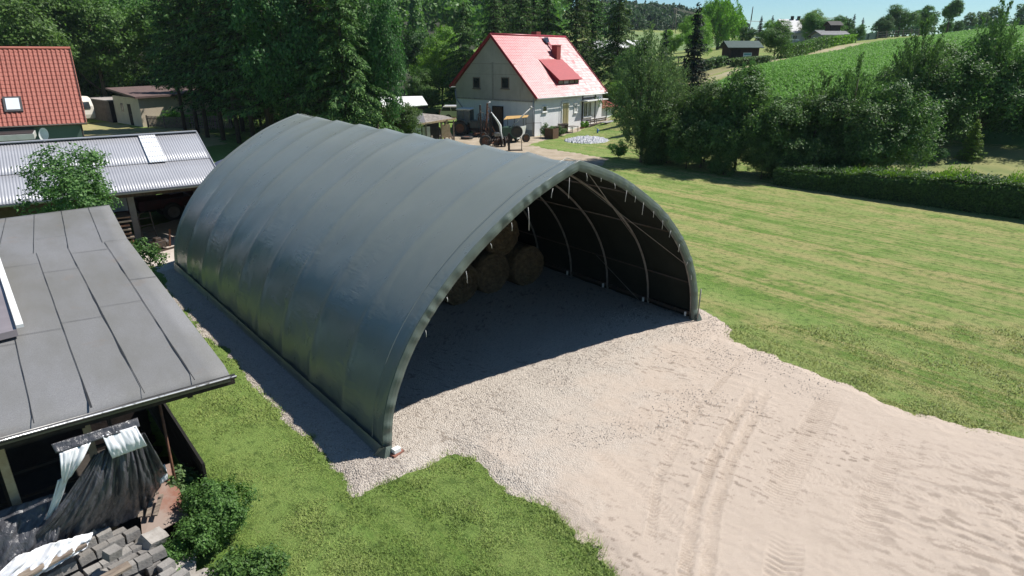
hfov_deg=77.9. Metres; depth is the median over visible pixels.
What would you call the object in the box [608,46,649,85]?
broadleaf tree
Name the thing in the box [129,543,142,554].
paving block
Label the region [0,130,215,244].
corrugated roof barn
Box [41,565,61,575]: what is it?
paving block
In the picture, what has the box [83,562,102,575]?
paving block
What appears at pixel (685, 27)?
bush
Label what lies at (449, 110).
estate car
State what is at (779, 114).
hedge bush
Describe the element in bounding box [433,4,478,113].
spruce tree
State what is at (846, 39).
slope hedge
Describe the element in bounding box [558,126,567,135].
shrub
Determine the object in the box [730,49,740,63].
door
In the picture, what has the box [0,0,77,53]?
broadleaf tree
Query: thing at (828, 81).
tall shoots
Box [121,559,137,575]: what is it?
paving block
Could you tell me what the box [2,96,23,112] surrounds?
roof window
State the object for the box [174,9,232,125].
spruce tree
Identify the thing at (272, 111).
spruce tree
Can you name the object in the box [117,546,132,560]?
paving block
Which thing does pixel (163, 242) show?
engine block
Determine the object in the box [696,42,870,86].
field track
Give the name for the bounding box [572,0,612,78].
spruce tree
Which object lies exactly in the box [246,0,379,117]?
broadleaf tree
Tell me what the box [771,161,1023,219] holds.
trimmed hedge
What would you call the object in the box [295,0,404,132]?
spruce tree
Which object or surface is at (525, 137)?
loose wheel
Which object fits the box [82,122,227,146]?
dry lawn
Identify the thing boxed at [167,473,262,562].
bush
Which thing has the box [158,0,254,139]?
spruce tree
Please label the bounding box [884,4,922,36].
broadleaf tree
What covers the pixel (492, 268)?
hay bale
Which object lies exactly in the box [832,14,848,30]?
bush
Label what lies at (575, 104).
window
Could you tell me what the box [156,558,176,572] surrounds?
paving block
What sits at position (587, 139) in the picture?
white stones
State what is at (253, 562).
bush
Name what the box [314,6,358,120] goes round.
spruce tree
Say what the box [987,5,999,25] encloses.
broadleaf tree
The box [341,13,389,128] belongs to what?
spruce tree
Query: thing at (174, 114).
bush
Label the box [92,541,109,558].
paving block
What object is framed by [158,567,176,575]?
paving block
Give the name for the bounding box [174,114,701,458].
tunnel tent
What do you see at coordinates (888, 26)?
broadleaf tree
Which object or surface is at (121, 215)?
plank layer
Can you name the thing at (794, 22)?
grey roof house
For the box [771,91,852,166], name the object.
hedge bush
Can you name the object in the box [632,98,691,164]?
hedge bush
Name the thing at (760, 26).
conifer tree
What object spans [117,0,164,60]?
broadleaf tree
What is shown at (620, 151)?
bush
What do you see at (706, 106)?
hedge bush
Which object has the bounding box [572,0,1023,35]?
sky
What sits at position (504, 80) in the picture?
window
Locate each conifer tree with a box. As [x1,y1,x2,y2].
[658,30,670,73]
[678,2,711,98]
[755,17,762,40]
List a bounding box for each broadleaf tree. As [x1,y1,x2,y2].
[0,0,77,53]
[1,0,138,96]
[26,0,160,96]
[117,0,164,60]
[121,0,170,63]
[222,0,333,120]
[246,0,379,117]
[334,0,409,128]
[363,0,394,32]
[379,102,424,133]
[397,28,440,84]
[402,66,441,112]
[407,38,466,106]
[425,25,459,92]
[441,70,457,104]
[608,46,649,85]
[609,80,629,104]
[796,9,828,38]
[843,18,854,31]
[872,15,895,37]
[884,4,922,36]
[897,13,914,36]
[913,4,935,35]
[913,17,932,34]
[929,11,940,33]
[940,0,964,33]
[961,12,978,29]
[976,11,989,26]
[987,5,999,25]
[1014,3,1023,25]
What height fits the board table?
1.840 m
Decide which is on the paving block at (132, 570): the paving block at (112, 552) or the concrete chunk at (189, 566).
the paving block at (112, 552)
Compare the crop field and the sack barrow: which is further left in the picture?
the sack barrow
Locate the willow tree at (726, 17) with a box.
[696,0,747,49]
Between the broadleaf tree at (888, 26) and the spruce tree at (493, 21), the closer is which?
the spruce tree at (493, 21)
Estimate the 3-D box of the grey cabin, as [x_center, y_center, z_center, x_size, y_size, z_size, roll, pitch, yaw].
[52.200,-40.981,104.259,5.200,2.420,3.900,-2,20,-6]
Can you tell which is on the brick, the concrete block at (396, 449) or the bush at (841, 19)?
the concrete block at (396, 449)
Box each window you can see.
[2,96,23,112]
[83,102,90,108]
[472,77,479,88]
[501,77,509,89]
[542,105,546,112]
[574,103,577,112]
[583,102,587,117]
[587,102,591,116]
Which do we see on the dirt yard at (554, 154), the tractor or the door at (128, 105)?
the tractor
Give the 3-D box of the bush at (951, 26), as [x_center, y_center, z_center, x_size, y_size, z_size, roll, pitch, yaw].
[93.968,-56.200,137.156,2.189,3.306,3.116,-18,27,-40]
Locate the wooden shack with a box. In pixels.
[388,113,455,139]
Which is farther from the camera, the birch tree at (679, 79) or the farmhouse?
the farmhouse
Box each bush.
[75,62,126,96]
[108,55,161,86]
[129,237,169,271]
[133,56,168,85]
[156,109,192,125]
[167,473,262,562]
[606,138,628,157]
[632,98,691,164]
[634,131,668,164]
[658,30,688,58]
[660,77,739,167]
[662,125,709,168]
[677,11,710,49]
[678,84,723,161]
[679,62,792,165]
[683,22,714,57]
[704,137,747,175]
[737,27,758,40]
[739,131,791,178]
[740,93,817,177]
[757,18,793,58]
[762,19,777,34]
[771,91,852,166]
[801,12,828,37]
[802,94,898,169]
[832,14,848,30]
[839,78,951,170]
[848,24,866,42]
[868,37,966,126]
[883,38,998,145]
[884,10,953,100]
[938,20,955,32]
[939,23,1023,138]
[952,20,964,31]
[1002,51,1023,131]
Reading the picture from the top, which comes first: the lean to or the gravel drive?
the lean to
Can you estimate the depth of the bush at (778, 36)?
77.59 m
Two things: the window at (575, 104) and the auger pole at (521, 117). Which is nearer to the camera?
the auger pole at (521, 117)
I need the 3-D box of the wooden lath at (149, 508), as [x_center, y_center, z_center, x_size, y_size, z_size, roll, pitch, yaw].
[-4.940,2.965,8.665,0.055,0.095,0.416,-6,21,-16]
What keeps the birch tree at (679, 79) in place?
on the ground at (765, 252)
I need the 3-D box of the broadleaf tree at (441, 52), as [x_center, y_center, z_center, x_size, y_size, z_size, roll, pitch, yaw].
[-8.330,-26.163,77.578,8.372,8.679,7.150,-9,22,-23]
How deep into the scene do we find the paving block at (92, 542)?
7.93 m
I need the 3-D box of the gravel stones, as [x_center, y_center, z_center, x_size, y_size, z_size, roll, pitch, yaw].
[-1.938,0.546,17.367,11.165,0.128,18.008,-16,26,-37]
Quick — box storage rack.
[0,419,111,506]
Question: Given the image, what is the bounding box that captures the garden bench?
[586,117,606,126]
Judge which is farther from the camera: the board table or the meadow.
the meadow
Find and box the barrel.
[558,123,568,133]
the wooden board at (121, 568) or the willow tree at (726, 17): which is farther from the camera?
the willow tree at (726, 17)
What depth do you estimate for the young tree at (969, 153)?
37.84 m
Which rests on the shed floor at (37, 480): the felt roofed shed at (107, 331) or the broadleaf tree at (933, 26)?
the felt roofed shed at (107, 331)
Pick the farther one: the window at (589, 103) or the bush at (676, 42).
the bush at (676, 42)
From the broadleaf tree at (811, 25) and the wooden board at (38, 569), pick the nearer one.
the wooden board at (38, 569)
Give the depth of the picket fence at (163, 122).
59.08 m
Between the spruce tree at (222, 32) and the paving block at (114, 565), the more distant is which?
the spruce tree at (222, 32)
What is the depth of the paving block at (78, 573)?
7.62 m
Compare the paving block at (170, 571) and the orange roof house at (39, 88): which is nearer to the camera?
the paving block at (170, 571)
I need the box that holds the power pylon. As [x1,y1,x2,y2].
[672,8,676,33]
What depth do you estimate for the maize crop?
63.11 m
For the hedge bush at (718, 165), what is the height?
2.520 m
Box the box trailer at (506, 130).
[502,126,525,141]
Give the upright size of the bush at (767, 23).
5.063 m
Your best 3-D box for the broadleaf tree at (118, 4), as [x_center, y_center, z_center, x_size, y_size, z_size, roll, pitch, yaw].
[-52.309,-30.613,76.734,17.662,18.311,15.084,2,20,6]
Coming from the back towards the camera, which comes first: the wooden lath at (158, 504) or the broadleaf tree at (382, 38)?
the broadleaf tree at (382, 38)
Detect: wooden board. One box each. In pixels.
[17,543,86,575]
[100,561,131,575]
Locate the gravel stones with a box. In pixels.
[160,266,837,497]
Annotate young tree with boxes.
[8,142,123,218]
[953,119,987,161]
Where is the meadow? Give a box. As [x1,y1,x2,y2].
[596,30,760,51]
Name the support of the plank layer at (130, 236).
on the plank layer
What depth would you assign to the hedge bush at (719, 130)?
35.70 m
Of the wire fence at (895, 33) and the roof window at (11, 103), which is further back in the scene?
the wire fence at (895, 33)
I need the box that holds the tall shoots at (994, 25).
[953,0,1023,127]
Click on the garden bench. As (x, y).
(597, 120)
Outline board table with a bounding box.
[504,115,528,125]
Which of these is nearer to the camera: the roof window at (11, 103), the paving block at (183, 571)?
the paving block at (183, 571)
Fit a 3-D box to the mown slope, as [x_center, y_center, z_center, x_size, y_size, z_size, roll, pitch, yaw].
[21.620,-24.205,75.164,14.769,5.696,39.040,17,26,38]
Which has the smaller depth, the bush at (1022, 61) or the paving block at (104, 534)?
the paving block at (104, 534)
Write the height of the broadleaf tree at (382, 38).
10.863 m
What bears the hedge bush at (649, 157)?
on the ground at (765, 252)
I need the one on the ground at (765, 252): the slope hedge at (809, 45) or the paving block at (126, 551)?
the slope hedge at (809, 45)
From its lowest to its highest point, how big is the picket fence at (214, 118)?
1.450 m
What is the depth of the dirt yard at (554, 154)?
46.25 m
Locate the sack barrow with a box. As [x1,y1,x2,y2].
[138,211,158,247]
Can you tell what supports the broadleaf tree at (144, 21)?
on the ground at (765, 252)
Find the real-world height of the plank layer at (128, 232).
0.125 m
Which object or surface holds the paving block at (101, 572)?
on the paving block
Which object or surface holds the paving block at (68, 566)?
on the paving block
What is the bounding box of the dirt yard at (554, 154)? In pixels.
[443,117,610,165]
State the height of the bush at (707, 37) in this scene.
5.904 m
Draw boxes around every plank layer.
[115,211,130,218]
[117,218,131,222]
[119,222,129,226]
[121,226,130,230]
[123,230,131,234]
[125,231,134,238]
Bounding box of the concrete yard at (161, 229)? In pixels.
[133,219,179,265]
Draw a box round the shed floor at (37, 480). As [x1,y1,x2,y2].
[0,412,190,540]
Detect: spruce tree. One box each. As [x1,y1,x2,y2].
[139,0,201,129]
[147,0,202,132]
[155,0,216,137]
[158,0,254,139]
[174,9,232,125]
[178,0,249,142]
[197,0,264,136]
[209,0,311,127]
[212,30,256,131]
[213,87,314,124]
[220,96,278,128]
[242,0,337,113]
[247,101,304,128]
[271,0,362,119]
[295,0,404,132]
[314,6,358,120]
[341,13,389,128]
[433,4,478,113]
[475,0,510,45]
[479,0,517,39]
[504,0,540,33]
[513,0,550,34]
[535,0,564,35]
[557,0,599,73]
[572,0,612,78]
[590,0,638,98]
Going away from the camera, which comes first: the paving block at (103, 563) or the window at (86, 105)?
the paving block at (103, 563)
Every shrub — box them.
[167,463,200,524]
[540,123,555,136]
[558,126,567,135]
[923,143,950,163]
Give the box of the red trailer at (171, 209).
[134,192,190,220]
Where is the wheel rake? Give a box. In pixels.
[479,112,507,146]
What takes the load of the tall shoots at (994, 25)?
on the ground at (765, 252)
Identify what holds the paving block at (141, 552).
on the paving block
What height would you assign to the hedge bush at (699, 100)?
5.668 m
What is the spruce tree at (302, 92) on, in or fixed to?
on the ground at (765, 252)
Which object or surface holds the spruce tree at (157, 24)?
on the ground at (765, 252)
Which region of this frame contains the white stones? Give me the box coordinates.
[564,135,607,143]
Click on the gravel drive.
(832, 478)
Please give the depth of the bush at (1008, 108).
38.82 m
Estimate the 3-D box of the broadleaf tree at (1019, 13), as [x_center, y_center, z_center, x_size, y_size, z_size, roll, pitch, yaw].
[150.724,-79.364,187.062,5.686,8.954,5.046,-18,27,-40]
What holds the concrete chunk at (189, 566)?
on the rubble mound
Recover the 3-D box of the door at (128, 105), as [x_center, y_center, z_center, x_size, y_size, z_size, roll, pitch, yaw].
[-37.178,-16.893,61.761,0.800,1.980,0.050,17,26,38]
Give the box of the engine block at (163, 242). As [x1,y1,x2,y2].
[149,237,173,251]
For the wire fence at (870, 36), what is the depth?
121.65 m
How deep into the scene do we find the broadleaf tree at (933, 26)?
194.12 m
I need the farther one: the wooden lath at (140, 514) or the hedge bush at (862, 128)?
the hedge bush at (862, 128)
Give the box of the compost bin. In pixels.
[545,128,558,138]
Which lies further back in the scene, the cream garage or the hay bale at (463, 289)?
the cream garage
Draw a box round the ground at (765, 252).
[81,10,1023,575]
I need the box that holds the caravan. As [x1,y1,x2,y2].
[81,96,95,118]
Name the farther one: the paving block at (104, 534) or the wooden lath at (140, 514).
the wooden lath at (140, 514)
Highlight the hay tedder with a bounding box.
[473,102,493,136]
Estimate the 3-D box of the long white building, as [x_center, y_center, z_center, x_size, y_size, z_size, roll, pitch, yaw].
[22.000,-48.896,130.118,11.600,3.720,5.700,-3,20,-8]
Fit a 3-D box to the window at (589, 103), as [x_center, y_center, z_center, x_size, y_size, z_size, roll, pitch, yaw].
[7.333,-16.811,59.707,0.100,1.410,0.720,15,25,34]
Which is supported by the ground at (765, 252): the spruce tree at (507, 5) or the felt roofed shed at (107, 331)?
the spruce tree at (507, 5)
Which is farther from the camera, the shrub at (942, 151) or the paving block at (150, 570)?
the shrub at (942, 151)
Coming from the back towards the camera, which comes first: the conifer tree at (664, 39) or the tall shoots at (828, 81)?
the conifer tree at (664, 39)
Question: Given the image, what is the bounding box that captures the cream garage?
[105,86,213,126]
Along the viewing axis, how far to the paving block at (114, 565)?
7.81 m
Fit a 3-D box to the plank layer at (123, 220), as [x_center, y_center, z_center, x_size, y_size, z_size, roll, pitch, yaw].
[-13.917,-2.274,21.870,1.311,0.125,0.900,-14,24,-33]
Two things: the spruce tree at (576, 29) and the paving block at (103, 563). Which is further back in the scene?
the spruce tree at (576, 29)
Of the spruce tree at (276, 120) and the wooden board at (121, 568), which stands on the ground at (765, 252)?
the spruce tree at (276, 120)
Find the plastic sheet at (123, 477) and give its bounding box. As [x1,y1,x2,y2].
[0,418,167,575]
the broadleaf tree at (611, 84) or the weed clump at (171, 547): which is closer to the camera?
the weed clump at (171, 547)
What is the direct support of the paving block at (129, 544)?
on the paving block
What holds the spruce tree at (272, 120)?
on the ground at (765, 252)
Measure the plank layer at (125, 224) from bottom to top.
0.125 m
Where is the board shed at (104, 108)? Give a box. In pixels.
[89,96,116,122]
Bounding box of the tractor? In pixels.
[452,107,488,135]
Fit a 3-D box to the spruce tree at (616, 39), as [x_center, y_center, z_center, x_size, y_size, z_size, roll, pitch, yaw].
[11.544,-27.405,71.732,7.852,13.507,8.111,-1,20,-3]
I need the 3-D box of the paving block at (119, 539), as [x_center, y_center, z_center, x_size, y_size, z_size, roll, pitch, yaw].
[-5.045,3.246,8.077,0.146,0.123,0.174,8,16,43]
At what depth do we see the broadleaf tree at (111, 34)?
67.74 m
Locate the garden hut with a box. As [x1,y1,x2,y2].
[716,41,763,64]
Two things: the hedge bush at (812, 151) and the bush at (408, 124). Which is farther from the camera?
the bush at (408, 124)
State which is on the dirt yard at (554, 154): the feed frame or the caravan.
the feed frame
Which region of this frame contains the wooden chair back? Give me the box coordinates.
[441,120,449,137]
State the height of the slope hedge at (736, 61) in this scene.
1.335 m
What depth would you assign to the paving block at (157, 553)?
8.03 m
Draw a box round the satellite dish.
[38,128,48,139]
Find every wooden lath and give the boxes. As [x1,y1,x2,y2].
[138,508,142,517]
[145,494,154,517]
[153,494,162,515]
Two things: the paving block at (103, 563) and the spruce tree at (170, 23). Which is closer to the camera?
the paving block at (103, 563)
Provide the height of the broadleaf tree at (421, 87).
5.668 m
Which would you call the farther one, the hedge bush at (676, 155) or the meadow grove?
the meadow grove
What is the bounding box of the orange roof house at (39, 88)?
[0,46,87,143]
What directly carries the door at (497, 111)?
in the farmhouse
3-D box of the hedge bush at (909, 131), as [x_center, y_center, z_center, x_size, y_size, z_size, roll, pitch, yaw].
[20.416,-8.124,33.705,4.732,5.794,5.960,13,24,32]
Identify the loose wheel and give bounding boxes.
[461,136,472,139]
[522,134,529,141]
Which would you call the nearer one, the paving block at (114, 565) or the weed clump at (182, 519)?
the paving block at (114, 565)
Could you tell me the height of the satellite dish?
2.522 m
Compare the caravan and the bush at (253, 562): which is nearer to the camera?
the bush at (253, 562)
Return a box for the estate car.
[439,105,456,117]
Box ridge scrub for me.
[847,15,1016,36]
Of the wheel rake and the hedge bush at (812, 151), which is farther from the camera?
the wheel rake
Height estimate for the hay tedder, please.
2.968 m
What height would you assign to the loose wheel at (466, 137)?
0.200 m
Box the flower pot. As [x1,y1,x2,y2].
[580,121,585,128]
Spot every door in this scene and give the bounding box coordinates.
[127,104,133,124]
[493,107,501,132]
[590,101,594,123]
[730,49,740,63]
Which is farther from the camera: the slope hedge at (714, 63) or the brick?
the slope hedge at (714, 63)
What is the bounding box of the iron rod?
[168,229,170,245]
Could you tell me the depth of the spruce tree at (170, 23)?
49.58 m
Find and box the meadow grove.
[586,0,636,33]
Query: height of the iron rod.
0.628 m
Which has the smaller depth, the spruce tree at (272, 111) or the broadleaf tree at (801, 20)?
the spruce tree at (272, 111)
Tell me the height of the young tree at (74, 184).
4.689 m
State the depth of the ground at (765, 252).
17.29 m
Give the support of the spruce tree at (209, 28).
on the ground at (765, 252)
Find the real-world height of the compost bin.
0.850 m
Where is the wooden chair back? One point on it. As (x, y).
(445, 128)
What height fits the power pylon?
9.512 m
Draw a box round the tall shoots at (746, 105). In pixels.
[714,58,775,147]
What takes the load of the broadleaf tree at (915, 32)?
on the ground at (765, 252)
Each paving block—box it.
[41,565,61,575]
[58,557,77,575]
[71,571,83,575]
[75,548,96,566]
[78,561,93,571]
[82,535,96,551]
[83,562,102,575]
[91,568,108,575]
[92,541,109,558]
[95,526,113,542]
[99,559,117,568]
[102,543,121,562]
[107,534,125,546]
[107,560,123,569]
[112,527,126,535]
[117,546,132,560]
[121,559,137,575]
[122,526,140,542]
[122,541,133,548]
[122,553,137,561]
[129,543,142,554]
[134,553,152,570]
[137,547,153,555]
[144,560,160,575]
[148,544,166,562]
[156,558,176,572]
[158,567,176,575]
[171,567,190,575]
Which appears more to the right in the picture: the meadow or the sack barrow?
the meadow
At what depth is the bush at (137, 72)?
78.68 m
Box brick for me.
[390,449,403,457]
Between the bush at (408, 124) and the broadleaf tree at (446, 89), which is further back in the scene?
the broadleaf tree at (446, 89)
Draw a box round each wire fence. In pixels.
[855,33,876,40]
[876,28,927,38]
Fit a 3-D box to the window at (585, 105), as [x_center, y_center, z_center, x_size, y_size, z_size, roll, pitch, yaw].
[6.885,-16.605,59.149,0.100,1.410,0.870,15,25,34]
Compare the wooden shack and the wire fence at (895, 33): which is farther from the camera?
the wire fence at (895, 33)
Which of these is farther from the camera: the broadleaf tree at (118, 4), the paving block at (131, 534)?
the broadleaf tree at (118, 4)
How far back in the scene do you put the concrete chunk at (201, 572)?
8.24 m
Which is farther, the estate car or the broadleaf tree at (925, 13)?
the broadleaf tree at (925, 13)
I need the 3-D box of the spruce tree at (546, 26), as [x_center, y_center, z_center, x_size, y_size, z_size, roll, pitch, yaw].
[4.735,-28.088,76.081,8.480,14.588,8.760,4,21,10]
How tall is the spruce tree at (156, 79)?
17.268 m
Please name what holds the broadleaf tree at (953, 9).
on the ground at (765, 252)
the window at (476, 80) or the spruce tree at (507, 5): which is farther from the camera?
the spruce tree at (507, 5)
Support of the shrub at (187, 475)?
on the ground at (765, 252)
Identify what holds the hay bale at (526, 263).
on the ground at (765, 252)
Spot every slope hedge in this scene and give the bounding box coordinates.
[677,55,727,73]
[728,55,775,66]
[775,35,834,58]
[827,34,857,46]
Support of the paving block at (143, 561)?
on the paving block
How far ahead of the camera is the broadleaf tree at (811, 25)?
114.30 m
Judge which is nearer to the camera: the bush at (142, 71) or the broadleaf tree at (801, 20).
the bush at (142, 71)
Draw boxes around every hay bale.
[443,264,478,305]
[471,250,509,293]
[483,219,518,255]
[504,241,543,285]
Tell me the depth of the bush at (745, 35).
112.69 m
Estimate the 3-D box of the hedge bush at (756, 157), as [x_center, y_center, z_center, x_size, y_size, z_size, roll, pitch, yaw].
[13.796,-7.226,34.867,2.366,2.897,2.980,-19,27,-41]
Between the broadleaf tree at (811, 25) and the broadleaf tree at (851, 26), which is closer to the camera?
the broadleaf tree at (811, 25)
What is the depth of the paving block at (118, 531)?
8.21 m
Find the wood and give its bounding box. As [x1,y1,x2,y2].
[580,0,752,32]
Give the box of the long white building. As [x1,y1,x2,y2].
[610,40,635,57]
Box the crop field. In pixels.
[718,51,1023,145]
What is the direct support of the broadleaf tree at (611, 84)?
on the mown slope
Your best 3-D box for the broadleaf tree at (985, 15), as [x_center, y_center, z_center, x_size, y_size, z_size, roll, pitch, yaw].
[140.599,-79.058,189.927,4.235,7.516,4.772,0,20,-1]
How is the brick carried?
on the ground at (765, 252)
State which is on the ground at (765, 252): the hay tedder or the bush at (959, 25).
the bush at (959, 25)
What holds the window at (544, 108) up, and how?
in the farmhouse
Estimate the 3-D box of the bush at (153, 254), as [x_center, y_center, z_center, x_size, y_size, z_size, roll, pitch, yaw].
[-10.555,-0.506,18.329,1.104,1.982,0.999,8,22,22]
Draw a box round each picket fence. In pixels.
[145,115,190,128]
[190,115,231,128]
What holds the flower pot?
on the dirt yard at (554, 154)
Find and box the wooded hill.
[143,0,574,73]
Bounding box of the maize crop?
[717,25,1023,129]
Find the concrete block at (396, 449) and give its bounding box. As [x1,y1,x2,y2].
[391,445,400,453]
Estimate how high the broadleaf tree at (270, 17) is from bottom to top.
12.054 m
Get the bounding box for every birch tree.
[593,20,690,162]
[630,49,700,138]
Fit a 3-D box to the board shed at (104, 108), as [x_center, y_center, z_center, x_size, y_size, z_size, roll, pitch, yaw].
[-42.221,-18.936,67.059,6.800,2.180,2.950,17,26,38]
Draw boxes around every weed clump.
[162,537,190,570]
[173,510,190,527]
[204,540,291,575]
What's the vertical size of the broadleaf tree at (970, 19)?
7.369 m
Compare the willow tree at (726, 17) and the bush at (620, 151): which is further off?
the willow tree at (726, 17)
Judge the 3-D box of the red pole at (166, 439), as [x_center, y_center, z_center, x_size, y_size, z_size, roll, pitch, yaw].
[-4.922,2.454,9.137,0.040,2.200,0.068,19,28,42]
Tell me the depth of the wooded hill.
122.44 m
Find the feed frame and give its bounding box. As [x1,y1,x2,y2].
[508,126,522,150]
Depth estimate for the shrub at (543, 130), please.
52.28 m
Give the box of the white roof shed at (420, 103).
[380,96,427,112]
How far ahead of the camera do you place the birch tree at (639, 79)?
38.49 m
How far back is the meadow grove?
218.74 m
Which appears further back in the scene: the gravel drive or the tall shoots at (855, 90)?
the tall shoots at (855, 90)
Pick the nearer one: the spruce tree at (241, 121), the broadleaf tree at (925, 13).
the spruce tree at (241, 121)
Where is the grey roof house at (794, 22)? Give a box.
[778,16,808,43]
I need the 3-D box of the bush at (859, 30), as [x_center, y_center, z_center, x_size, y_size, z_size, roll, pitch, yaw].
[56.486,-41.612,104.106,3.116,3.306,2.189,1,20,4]
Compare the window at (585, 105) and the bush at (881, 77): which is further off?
the window at (585, 105)
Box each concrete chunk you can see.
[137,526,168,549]
[173,553,195,574]
[191,568,215,575]
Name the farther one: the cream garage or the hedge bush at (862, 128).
the cream garage
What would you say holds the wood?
on the ground at (765, 252)
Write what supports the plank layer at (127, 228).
on the plank layer at (128, 232)
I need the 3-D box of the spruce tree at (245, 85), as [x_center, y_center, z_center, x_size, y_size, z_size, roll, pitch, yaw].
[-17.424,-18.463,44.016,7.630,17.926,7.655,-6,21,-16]
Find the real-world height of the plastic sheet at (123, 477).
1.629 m
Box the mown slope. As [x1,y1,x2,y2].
[616,64,737,109]
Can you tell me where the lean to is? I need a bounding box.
[601,100,617,119]
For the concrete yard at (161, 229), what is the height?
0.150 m
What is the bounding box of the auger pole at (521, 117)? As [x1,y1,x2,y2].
[510,106,531,127]
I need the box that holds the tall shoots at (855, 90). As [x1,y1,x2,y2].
[819,48,894,146]
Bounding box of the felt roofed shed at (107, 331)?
[0,205,236,530]
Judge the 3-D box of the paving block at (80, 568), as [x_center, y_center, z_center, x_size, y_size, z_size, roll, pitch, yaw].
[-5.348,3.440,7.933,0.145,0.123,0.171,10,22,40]
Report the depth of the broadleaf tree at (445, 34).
87.91 m
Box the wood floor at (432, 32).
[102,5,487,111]
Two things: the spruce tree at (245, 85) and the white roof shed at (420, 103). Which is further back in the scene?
the white roof shed at (420, 103)
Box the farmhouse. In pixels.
[449,32,607,135]
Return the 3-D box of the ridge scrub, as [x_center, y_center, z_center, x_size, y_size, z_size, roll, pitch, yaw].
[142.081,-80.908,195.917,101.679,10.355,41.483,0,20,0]
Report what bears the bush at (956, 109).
on the ground at (765, 252)
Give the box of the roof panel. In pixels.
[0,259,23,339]
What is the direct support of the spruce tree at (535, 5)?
on the ground at (765, 252)
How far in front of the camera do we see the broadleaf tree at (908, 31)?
186.77 m
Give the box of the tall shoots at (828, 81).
[794,70,851,138]
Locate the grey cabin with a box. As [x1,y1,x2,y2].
[809,31,849,43]
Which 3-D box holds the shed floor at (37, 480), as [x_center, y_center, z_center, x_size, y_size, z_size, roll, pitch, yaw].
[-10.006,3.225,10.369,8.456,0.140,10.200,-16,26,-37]
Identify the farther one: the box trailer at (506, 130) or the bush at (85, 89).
the bush at (85, 89)
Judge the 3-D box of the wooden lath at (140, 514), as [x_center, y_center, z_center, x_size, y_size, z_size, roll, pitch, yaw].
[-5.053,2.975,8.630,0.055,0.090,0.388,-9,22,-24]
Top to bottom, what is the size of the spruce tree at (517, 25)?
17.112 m
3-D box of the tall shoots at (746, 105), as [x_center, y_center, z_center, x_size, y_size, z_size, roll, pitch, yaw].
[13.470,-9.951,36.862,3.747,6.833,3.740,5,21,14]
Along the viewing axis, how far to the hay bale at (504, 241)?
18.24 m
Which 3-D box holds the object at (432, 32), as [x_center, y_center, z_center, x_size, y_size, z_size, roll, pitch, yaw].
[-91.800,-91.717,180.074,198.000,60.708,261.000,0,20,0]
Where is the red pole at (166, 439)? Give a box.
[158,405,175,477]
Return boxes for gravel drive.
[154,262,1023,575]

